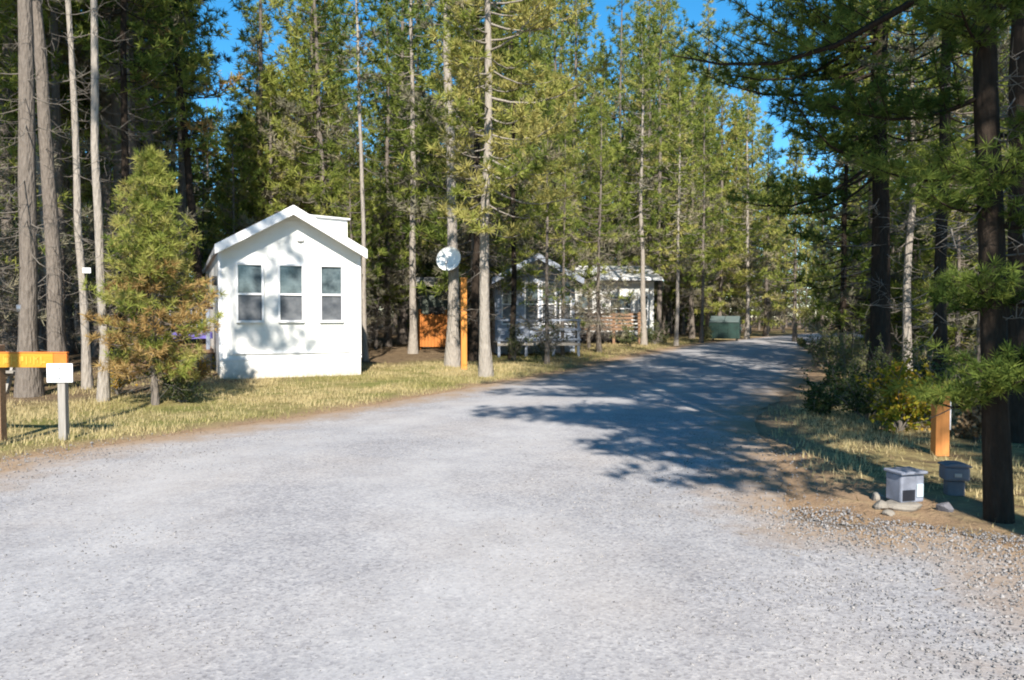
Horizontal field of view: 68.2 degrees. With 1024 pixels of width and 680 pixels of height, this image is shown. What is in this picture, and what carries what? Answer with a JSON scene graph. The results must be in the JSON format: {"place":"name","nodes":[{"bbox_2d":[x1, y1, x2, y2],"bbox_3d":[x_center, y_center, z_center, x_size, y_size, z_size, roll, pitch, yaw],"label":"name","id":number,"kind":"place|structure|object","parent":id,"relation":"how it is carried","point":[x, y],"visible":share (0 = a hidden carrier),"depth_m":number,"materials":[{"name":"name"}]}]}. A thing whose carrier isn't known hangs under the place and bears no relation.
{"place":"outdoors","nodes":[
{"label":"outdoors","id":0,"kind":"place"},
{"bbox_2d":[0,331,1023,679],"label":"road","id":1,"kind":"structure","parent":0,"point":[320,517],"depth_m":4.93,"materials":[{"name":"grey gravel"}]},
{"bbox_2d":[708,316,741,340],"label":"dumpster","id":2,"kind":"object","parent":1,"relation":"on","point":[724,327],"visible":0.84,"depth_m":45.52,"materials":[{"name":"green paint"}]},
{"bbox_2d":[0,317,1023,549],"bbox_3d":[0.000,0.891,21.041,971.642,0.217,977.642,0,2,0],"label":"ground","id":3,"kind":"structure","parent":0,"point":[970,510],"depth_m":10.80,"materials":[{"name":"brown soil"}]},
{"bbox_2d":[0,27,43,351],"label":"pine tree","id":4,"kind":"object","parent":3,"relation":"on","point":[7,104],"visible":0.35,"depth_m":21.33,"materials":[{"name":"green plant"}]},
{"bbox_2d":[0,2,49,351],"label":"pine tree","id":5,"kind":"object","parent":3,"relation":"on","point":[8,208],"visible":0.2,"depth_m":23.53,"materials":[{"name":"plant"}]},
{"bbox_2d":[0,345,68,441],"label":"orange sign","id":6,"kind":"object","parent":3,"relation":"on","point":[28,359],"visible":0.81,"depth_m":9.68,"materials":[{"name":"brown wood"}]},
{"bbox_2d":[0,0,73,383],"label":"pine tree","id":7,"kind":"object","parent":3,"relation":"on","point":[56,341],"visible":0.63,"depth_m":16.86,"materials":[{"name":"brown plant"}]},
{"bbox_2d":[0,0,74,351],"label":"pine tree","id":8,"kind":"object","parent":3,"relation":"on","point":[13,301],"visible":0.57,"depth_m":19.32,"materials":[{"name":"green plant"}]},
{"bbox_2d":[0,0,88,342],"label":"pine tree","id":9,"kind":"object","parent":3,"relation":"on","point":[46,22],"visible":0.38,"depth_m":20.73,"materials":[{"name":"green plant"}]},
{"bbox_2d":[0,0,90,397],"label":"pine tree","id":10,"kind":"object","parent":3,"relation":"on","point":[28,382],"visible":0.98,"depth_m":14.56,"materials":[{"name":"brown plant"}]},
{"bbox_2d":[0,7,109,351],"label":"pine tree","id":11,"kind":"object","parent":3,"relation":"on","point":[42,330],"visible":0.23,"depth_m":25.64,"materials":[{"name":"green plant"}]},
{"bbox_2d":[3,0,108,349],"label":"pine tree","id":12,"kind":"object","parent":3,"relation":"on","point":[56,112],"visible":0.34,"depth_m":22.73,"materials":[{"name":"grey plant"}]},
{"bbox_2d":[46,364,72,440],"bbox_3d":[-5.747,0.940,9.669,0.320,1.285,0.125,0,2,-3],"label":"white sign","id":13,"kind":"object","parent":3,"relation":"on","point":[61,375],"visible":0.82,"depth_m":9.63,"materials":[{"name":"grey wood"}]},
{"bbox_2d":[14,6,112,354],"bbox_3d":[-17.647,-13.111,29.270,5.392,28.068,5.376,1,3,36],"label":"pine tree","id":14,"kind":"object","parent":3,"relation":"on","point":[72,350],"visible":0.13,"depth_m":29.57,"materials":[{"name":"grey plant"}]},
{"bbox_2d":[35,0,115,388],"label":"pine tree","id":15,"kind":"object","parent":3,"relation":"on","point":[86,372],"visible":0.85,"depth_m":15.88,"materials":[{"name":"brown plant"}]},
{"bbox_2d":[43,0,141,401],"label":"pine tree","id":16,"kind":"object","parent":3,"relation":"on","point":[103,386],"visible":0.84,"depth_m":14.00,"materials":[{"name":"brown plant"}]},
{"bbox_2d":[15,0,195,356],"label":"pine tree","id":17,"kind":"object","parent":3,"relation":"on","point":[104,97],"visible":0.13,"depth_m":28.62,"materials":[{"name":"green plant"}]},
{"bbox_2d":[49,0,176,354],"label":"pine tree","id":18,"kind":"object","parent":3,"relation":"on","point":[115,119],"visible":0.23,"depth_m":26.74,"materials":[{"name":"green plant"}]},
{"bbox_2d":[42,0,203,341],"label":"pine tree","id":19,"kind":"object","parent":3,"relation":"on","point":[78,19],"visible":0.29,"depth_m":24.15,"materials":[{"name":"green plant"}]},
{"bbox_2d":[71,0,182,373],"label":"pine tree","id":20,"kind":"object","parent":3,"relation":"on","point":[123,74],"visible":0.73,"depth_m":20.33,"materials":[{"name":"green plant"}]},
{"bbox_2d":[53,0,205,349],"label":"pine tree","id":21,"kind":"object","parent":3,"relation":"on","point":[88,210],"visible":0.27,"depth_m":22.72,"materials":[{"name":"green plant"}]},
{"bbox_2d":[65,0,232,325],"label":"pine tree","id":22,"kind":"object","parent":3,"relation":"on","point":[204,35],"visible":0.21,"depth_m":29.42,"materials":[{"name":"green plant"}]},
{"bbox_2d":[78,144,228,404],"bbox_3d":[-6.484,-1.054,13.705,2.370,4.952,2.410,0,2,0],"label":"pine tree","id":23,"kind":"object","parent":3,"relation":"on","point":[150,226],"visible":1,"depth_m":13.45,"materials":[{"name":"green plant"}]},
{"bbox_2d":[87,0,232,320],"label":"pine tree","id":24,"kind":"object","parent":3,"relation":"on","point":[227,59],"visible":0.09,"depth_m":33.61,"materials":[{"name":"green plant"}]},
{"bbox_2d":[109,14,235,331],"bbox_3d":[-17.063,-10.964,37.428,6.633,23.133,6.408,2,4,45],"label":"pine tree","id":25,"kind":"object","parent":3,"relation":"on","point":[210,118],"visible":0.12,"depth_m":37.46,"materials":[{"name":"green plant"}]},
{"bbox_2d":[113,0,246,353],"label":"pine tree","id":26,"kind":"object","parent":3,"relation":"on","point":[186,144],"visible":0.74,"depth_m":24.68,"materials":[{"name":"green plant"}]},
{"bbox_2d":[153,0,222,343],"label":"pine tree","id":27,"kind":"object","parent":3,"relation":"on","point":[181,187],"visible":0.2,"depth_m":31.76,"materials":[{"name":"grey plant"}]},
{"bbox_2d":[198,97,255,280],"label":"pine tree","id":28,"kind":"object","parent":3,"relation":"on","point":[230,167],"visible":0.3,"depth_m":30.16,"materials":[{"name":"green plant"}]},
{"bbox_2d":[188,110,274,276],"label":"pine tree","id":29,"kind":"object","parent":3,"relation":"on","point":[240,116],"visible":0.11,"depth_m":35.34,"materials":[{"name":"green plant"}]},
{"bbox_2d":[210,1,301,237],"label":"pine tree","id":30,"kind":"object","parent":3,"relation":"on","point":[254,54],"visible":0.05,"depth_m":43.91,"materials":[{"name":"green plant"}]},
{"bbox_2d":[214,0,299,229],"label":"pine tree","id":31,"kind":"object","parent":3,"relation":"on","point":[267,26],"visible":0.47,"depth_m":33.43,"materials":[{"name":"green plant"}]},
{"bbox_2d":[202,62,319,286],"bbox_3d":[-10.482,-5.636,32.833,5.930,12.732,4.787,-1,2,-23],"label":"pine tree","id":32,"kind":"object","parent":3,"relation":"on","point":[270,75],"visible":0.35,"depth_m":32.27,"materials":[{"name":"green plant"}]},
{"bbox_2d":[203,205,366,378],"bbox_3d":[-7.708,-1.269,24.060,3.710,4.533,11.295,-1,2,-24],"label":"white cabin","id":33,"kind":"object","parent":3,"relation":"on","point":[288,280],"visible":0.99,"depth_m":19.24,"materials":[{"name":"paint"}]},
{"bbox_2d":[235,262,263,322],"bbox_3d":[-6.528,-1.173,18.830,0.660,1.490,0.085,-1,2,-24],"label":"window","id":34,"kind":"structure","parent":33,"relation":"in","point":[249,276],"depth_m":18.84,"materials":[{"name":"grey glass"}]},
{"bbox_2d":[277,264,303,322],"bbox_3d":[-5.621,-1.186,19.226,0.640,1.490,0.085,-1,2,-24],"label":"window","id":35,"kind":"structure","parent":33,"relation":"in","point":[290,276],"depth_m":19.23,"materials":[{"name":"grey glass"}]},
{"bbox_2d":[319,265,343,322],"bbox_3d":[-4.691,-1.200,19.633,0.610,1.490,0.085,-1,2,-24],"label":"window","id":36,"kind":"structure","parent":33,"relation":"in","point":[331,303],"depth_m":19.63,"materials":[{"name":"grey glass"}]},
{"bbox_2d":[0,360,582,460],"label":"grass","id":37,"kind":"structure","parent":3,"relation":"on","point":[25,416],"depth_m":14.37,"materials":[{"name":"plant"}]},
{"bbox_2d":[251,0,371,248],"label":"pine tree","id":38,"kind":"object","parent":3,"relation":"on","point":[278,190],"visible":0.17,"depth_m":33.24,"materials":[{"name":"green plant"}]},
{"bbox_2d":[241,0,404,293],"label":"pine tree","id":39,"kind":"object","parent":3,"relation":"on","point":[321,172],"visible":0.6,"depth_m":29.81,"materials":[{"name":"green plant"}]},
{"bbox_2d":[252,1,399,298],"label":"pine tree","id":40,"kind":"object","parent":3,"relation":"on","point":[372,131],"visible":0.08,"depth_m":35.89,"materials":[{"name":"green plant"}]},
{"bbox_2d":[331,141,383,349],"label":"pine tree","id":41,"kind":"object","parent":3,"relation":"on","point":[349,199],"visible":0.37,"depth_m":28.20,"materials":[{"name":"green plant"}]},
{"bbox_2d":[324,0,397,360],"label":"pine tree","id":42,"kind":"object","parent":3,"relation":"on","point":[369,90],"visible":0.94,"depth_m":25.20,"materials":[{"name":"green plant"}]},
{"bbox_2d":[361,144,408,348],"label":"pine tree","id":43,"kind":"object","parent":3,"relation":"on","point":[378,244],"visible":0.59,"depth_m":34.95,"materials":[{"name":"green plant"}]},
{"bbox_2d":[341,0,432,346],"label":"pine tree","id":44,"kind":"object","parent":3,"relation":"on","point":[387,341],"visible":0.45,"depth_m":37.60,"materials":[{"name":"green plant"}]},
{"bbox_2d":[342,0,445,343],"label":"pine tree","id":45,"kind":"object","parent":3,"relation":"on","point":[402,338],"visible":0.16,"depth_m":41.93,"materials":[{"name":"green plant"}]},
{"bbox_2d":[367,0,444,276],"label":"pine tree","id":46,"kind":"object","parent":3,"relation":"on","point":[416,118],"visible":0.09,"depth_m":48.42,"materials":[{"name":"green plant"}]},
{"bbox_2d":[377,0,443,353],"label":"pine tree","id":47,"kind":"object","parent":3,"relation":"on","point":[413,343],"visible":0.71,"depth_m":31.57,"materials":[{"name":"green plant"}]},
{"bbox_2d":[418,309,447,348],"bbox_3d":[-3.635,-0.440,34.953,1.430,1.950,0.180,0,2,10],"label":"orange fence","id":48,"kind":"object","parent":3,"relation":"on","point":[426,338],"visible":0.96,"depth_m":34.88,"materials":[{"name":"orange wood"}]},
{"bbox_2d":[416,277,460,347],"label":"garden shed","id":49,"kind":"structure","parent":3,"relation":"on","point":[429,304],"depth_m":37.15,"materials":[{"name":"brown wood"}]},
{"bbox_2d":[414,0,479,366],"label":"pine tree","id":50,"kind":"object","parent":3,"relation":"on","point":[452,356],"visible":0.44,"depth_m":22.39,"materials":[{"name":"brown plant"}]},
{"bbox_2d":[416,0,525,361],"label":"pine tree","id":51,"kind":"object","parent":3,"relation":"on","point":[473,350],"visible":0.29,"depth_m":24.83,"materials":[{"name":"green plant"}]},
{"bbox_2d":[405,0,544,306],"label":"pine tree","id":52,"kind":"object","parent":3,"relation":"on","point":[496,270],"visible":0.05,"depth_m":34.88,"materials":[{"name":"green plant"}]},
{"bbox_2d":[379,0,572,332],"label":"pine tree","id":53,"kind":"object","parent":3,"relation":"on","point":[430,179],"visible":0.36,"depth_m":29.41,"materials":[{"name":"green plant"}]},
{"bbox_2d":[433,63,526,343],"bbox_3d":[-1.075,-5.560,32.275,4.162,12.775,4.483,1,3,-31],"label":"pine tree","id":54,"kind":"object","parent":3,"relation":"on","point":[490,276],"visible":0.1,"depth_m":32.24,"materials":[{"name":"green plant"}]},
{"bbox_2d":[0,4,1004,333],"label":"wood","id":55,"kind":"object","parent":3,"relation":"on","point":[684,316],"visible":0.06,"depth_m":69.84,"materials":[{"name":"green plant"}]},
{"bbox_2d":[470,0,557,359],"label":"pine tree","id":56,"kind":"object","parent":3,"relation":"on","point":[512,244],"visible":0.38,"depth_m":26.80,"materials":[{"name":"green plant"}]},
{"bbox_2d":[425,0,612,376],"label":"pine tree","id":57,"kind":"object","parent":3,"relation":"on","point":[523,167],"visible":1,"depth_m":18.97,"materials":[{"name":"green plant"}]},
{"bbox_2d":[489,253,583,353],"bbox_3d":[0.436,-1.536,36.096,3.720,4.263,11.835,0,2,-6],"label":"grey home","id":58,"kind":"object","parent":3,"relation":"on","point":[501,301],"visible":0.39,"depth_m":31.09,"materials":[{"name":"blue"}]},
{"bbox_2d":[493,319,580,356],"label":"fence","id":59,"kind":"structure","parent":3,"relation":"on","point":[499,342],"depth_m":28.77,"materials":[{"name":"grey wood"}]},
{"bbox_2d":[509,91,585,363],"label":"pine tree","id":60,"kind":"object","parent":3,"relation":"on","point":[546,326],"visible":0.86,"depth_m":24.44,"materials":[{"name":"green plant"}]},
{"bbox_2d":[515,0,606,266],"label":"pine tree","id":61,"kind":"object","parent":3,"relation":"on","point":[555,35],"visible":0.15,"depth_m":42.82,"materials":[{"name":"green plant"}]},
{"bbox_2d":[533,104,596,355],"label":"pine tree","id":62,"kind":"object","parent":3,"relation":"on","point":[563,255],"visible":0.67,"depth_m":29.36,"materials":[{"name":"green plant"}]},
{"bbox_2d":[520,0,632,288],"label":"pine tree","id":63,"kind":"object","parent":3,"relation":"on","point":[584,113],"visible":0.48,"depth_m":34.68,"materials":[{"name":"green plant"}]},
{"bbox_2d":[559,95,641,352],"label":"pine tree","id":64,"kind":"object","parent":3,"relation":"on","point":[598,298],"visible":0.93,"depth_m":31.18,"materials":[{"name":"green plant"}]},
{"bbox_2d":[568,266,662,342],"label":"pale home","id":65,"kind":"object","parent":3,"relation":"on","point":[634,305],"visible":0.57,"depth_m":45.08,"materials":[{"name":"beige paint"}]},
{"bbox_2d":[583,0,656,265],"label":"pine tree","id":66,"kind":"object","parent":3,"relation":"on","point":[619,84],"visible":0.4,"depth_m":53.67,"materials":[{"name":"green plant"}]},
{"bbox_2d":[603,11,676,344],"bbox_3d":[6.598,-8.226,39.145,3.846,17.506,3.697,0,2,0],"label":"pine tree","id":67,"kind":"object","parent":3,"relation":"on","point":[642,144],"visible":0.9,"depth_m":39.11,"materials":[{"name":"green plant"}]},
{"bbox_2d":[607,0,686,293],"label":"pine tree","id":68,"kind":"object","parent":3,"relation":"on","point":[662,100],"visible":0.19,"depth_m":53.70,"materials":[{"name":"green plant"}]},
{"bbox_2d":[607,0,716,340],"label":"pine tree","id":69,"kind":"object","parent":3,"relation":"on","point":[657,5],"visible":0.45,"depth_m":45.45,"materials":[{"name":"green plant"}]},
{"bbox_2d":[623,0,706,332],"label":"pine tree","id":70,"kind":"object","parent":3,"relation":"on","point":[668,317],"visible":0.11,"depth_m":62.97,"materials":[{"name":"green plant"}]},
{"bbox_2d":[644,49,710,345],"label":"pine tree","id":71,"kind":"object","parent":3,"relation":"on","point":[679,68],"visible":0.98,"depth_m":38.72,"materials":[{"name":"green plant"}]},
{"bbox_2d":[645,28,738,337],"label":"pine tree","id":72,"kind":"object","parent":3,"relation":"on","point":[693,302],"visible":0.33,"depth_m":49.43,"materials":[{"name":"green plant"}]},
{"bbox_2d":[674,73,731,342],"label":"pine tree","id":73,"kind":"object","parent":3,"relation":"on","point":[715,209],"visible":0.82,"depth_m":42.57,"materials":[{"name":"green plant"}]},
{"bbox_2d":[674,0,740,332],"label":"pine tree","id":74,"kind":"object","parent":3,"relation":"on","point":[708,42],"visible":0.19,"depth_m":54.44,"materials":[{"name":"green plant"}]},
{"bbox_2d":[680,59,773,317],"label":"pine tree","id":75,"kind":"object","parent":3,"relation":"on","point":[718,306],"visible":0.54,"depth_m":50.21,"materials":[{"name":"green plant"}]},
{"bbox_2d":[717,80,781,338],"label":"pine tree","id":76,"kind":"object","parent":3,"relation":"on","point":[747,151],"visible":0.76,"depth_m":49.47,"materials":[{"name":"green plant"}]},
{"bbox_2d":[725,59,780,333],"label":"pine tree","id":77,"kind":"object","parent":3,"relation":"on","point":[759,110],"visible":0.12,"depth_m":61.36,"materials":[{"name":"green plant"}]},
{"bbox_2d":[730,121,806,336],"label":"pine tree","id":78,"kind":"object","parent":3,"relation":"on","point":[766,311],"visible":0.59,"depth_m":55.37,"materials":[{"name":"green plant"}]},
{"bbox_2d":[758,135,831,341],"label":"pine tree","id":79,"kind":"object","parent":3,"relation":"on","point":[794,295],"visible":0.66,"depth_m":43.72,"materials":[{"name":"green plant"}]},
{"bbox_2d":[799,382,847,413],"bbox_3d":[4.971,0.949,12.143,0.767,0.574,0.690,1,2,35],"label":"shrub","id":80,"kind":"object","parent":3,"relation":"on","point":[827,403],"visible":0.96,"depth_m":12.10,"materials":[{"name":"green plant"}]},
{"bbox_2d":[686,0,972,394],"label":"pine tree","id":81,"kind":"object","parent":3,"relation":"on","point":[880,257],"visible":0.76,"depth_m":14.72,"materials":[{"name":"green plant"}]},
{"bbox_2d":[801,360,868,405],"bbox_3d":[5.719,0.753,13.086,1.167,0.857,1.003,0,2,0],"label":"shrub","id":82,"kind":"object","parent":3,"relation":"on","point":[833,380],"visible":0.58,"depth_m":13.12,"materials":[{"name":"green plant"}]},
{"bbox_2d":[804,324,869,379],"bbox_3d":[7.326,0.351,16.931,1.489,1.405,1.036,1,2,25],"label":"shrub","id":83,"kind":"object","parent":3,"relation":"on","point":[844,357],"visible":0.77,"depth_m":16.81,"materials":[{"name":"green plant"}]},
{"bbox_2d":[810,185,867,349],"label":"pine tree","id":84,"kind":"object","parent":3,"relation":"on","point":[833,270],"visible":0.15,"depth_m":34.19,"materials":[{"name":"green plant"}]},
{"bbox_2d":[658,0,1023,523],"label":"pine tree","id":85,"kind":"object","parent":3,"relation":"on","point":[999,376],"visible":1,"depth_m":5.75,"materials":[{"name":"green plant"}]},
{"bbox_2d":[782,0,906,364],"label":"pine tree","id":86,"kind":"object","parent":3,"relation":"on","point":[841,305],"visible":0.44,"depth_m":22.90,"materials":[{"name":"green plant"}]},
{"bbox_2d":[830,370,889,419],"bbox_3d":[5.281,0.849,11.345,0.911,0.782,1.053,0,2,0],"label":"shrub","id":87,"kind":"object","parent":3,"relation":"on","point":[861,401],"visible":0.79,"depth_m":11.40,"materials":[{"name":"green plant"}]},
{"bbox_2d":[785,0,935,361],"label":"pine tree","id":88,"kind":"object","parent":3,"relation":"on","point":[867,332],"visible":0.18,"depth_m":25.50,"materials":[{"name":"green plant"}]},
{"bbox_2d":[719,505,1023,679],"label":"loose gravel","id":89,"kind":"structure","parent":3,"relation":"on","point":[892,536],"depth_m":5.14,"materials":[{"name":"grey gravel"}]},
{"bbox_2d":[761,384,1023,536],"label":"grass","id":90,"kind":"structure","parent":3,"relation":"on","point":[861,421],"depth_m":9.48,"materials":[{"name":"green plant"}]},
{"bbox_2d":[853,357,951,433],"bbox_3d":[5.351,0.739,10.368,1.151,1.065,0.952,0,2,0],"label":"shrub","id":91,"kind":"object","parent":3,"relation":"on","point":[905,411],"visible":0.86,"depth_m":10.27,"materials":[{"name":"green plant"}]},
{"bbox_2d":[885,500,922,511],"bbox_3d":[3.233,1.376,6.266,0.323,0.078,0.243,0,2,11],"label":"stone","id":92,"kind":"object","parent":3,"relation":"on","point":[904,506],"visible":0.89,"depth_m":6.19,"materials":[{"name":"beige stone"}]},
{"bbox_2d":[884,466,927,502],"bbox_3d":[3.301,1.214,6.338,0.270,0.262,0.215,0,2,-14],"label":"utility box","id":93,"kind":"object","parent":92,"relation":"on","point":[904,484],"visible":1,"depth_m":6.26,"materials":[{"name":"grey paint"}]},
{"bbox_2d":[856,72,977,362],"bbox_3d":[12.955,-3.615,23.284,3.652,9.531,3.956,0,1,-4],"label":"pine tree","id":94,"kind":"object","parent":3,"relation":"on","point":[895,315],"visible":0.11,"depth_m":23.30,"materials":[{"name":"green plant"}]},
{"bbox_2d":[831,0,1006,370],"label":"pine tree","id":95,"kind":"object","parent":3,"relation":"on","point":[907,284],"visible":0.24,"depth_m":17.43,"materials":[{"name":"green plant"}]},
{"bbox_2d":[842,0,1010,381],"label":"pine tree","id":96,"kind":"object","parent":3,"relation":"on","point":[940,310],"visible":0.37,"depth_m":12.90,"materials":[{"name":"green plant"}]},
{"bbox_2d":[930,386,950,455],"bbox_3d":[4.957,1.084,8.740,0.167,1.090,0.150,0,2,8],"label":"orange post","id":97,"kind":"object","parent":3,"relation":"on","point":[940,428],"visible":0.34,"depth_m":8.67,"materials":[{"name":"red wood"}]},
{"bbox_2d":[891,0,1010,386],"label":"pine tree","id":98,"kind":"object","parent":3,"relation":"on","point":[910,149],"visible":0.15,"depth_m":15.51,"materials":[{"name":"green plant"}]},
{"bbox_2d":[937,460,971,495],"bbox_3d":[3.974,1.342,6.796,0.224,0.490,0.185,0,2,10],"label":"utility box","id":99,"kind":"object","parent":3,"relation":"on","point":[954,475],"visible":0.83,"depth_m":6.73,"materials":[{"name":"grey"}]},
{"bbox_2d":[911,136,1006,359],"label":"pine tree","id":100,"kind":"object","parent":3,"relation":"on","point":[965,231],"visible":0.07,"depth_m":21.03,"materials":[{"name":"green plant"}]},
{"bbox_2d":[911,137,1007,378],"bbox_3d":[11.175,-1.938,18.778,2.439,6.287,2.837,1,2,30],"label":"pine tree","id":101,"kind":"object","parent":3,"relation":"on","point":[966,321],"visible":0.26,"depth_m":18.76,"materials":[{"name":"green plant"}]},
{"bbox_2d":[950,399,981,439],"bbox_3d":[5.955,1.020,9.699,0.564,0.611,0.571,0,2,0],"label":"shrub","id":102,"kind":"object","parent":3,"relation":"on","point":[970,424],"visible":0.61,"depth_m":9.69,"materials":[{"name":"green plant"}]},
{"bbox_2d":[920,2,1023,443],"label":"pine tree","id":103,"kind":"object","parent":3,"relation":"on","point":[1015,55],"visible":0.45,"depth_m":9.55,"materials":[{"name":"green plant"}]},
{"bbox_2d":[73,0,1010,316],"label":"sky","id":104,"kind":"structure","parent":0,"point":[694,8],"materials":[{"name":"blue"}]},
{"bbox_2d":[513,336,951,374],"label":"grass","id":105,"kind":"structure","parent":0,"point":[606,353],"depth_m":30.42,"materials":[{"name":"green plant"}]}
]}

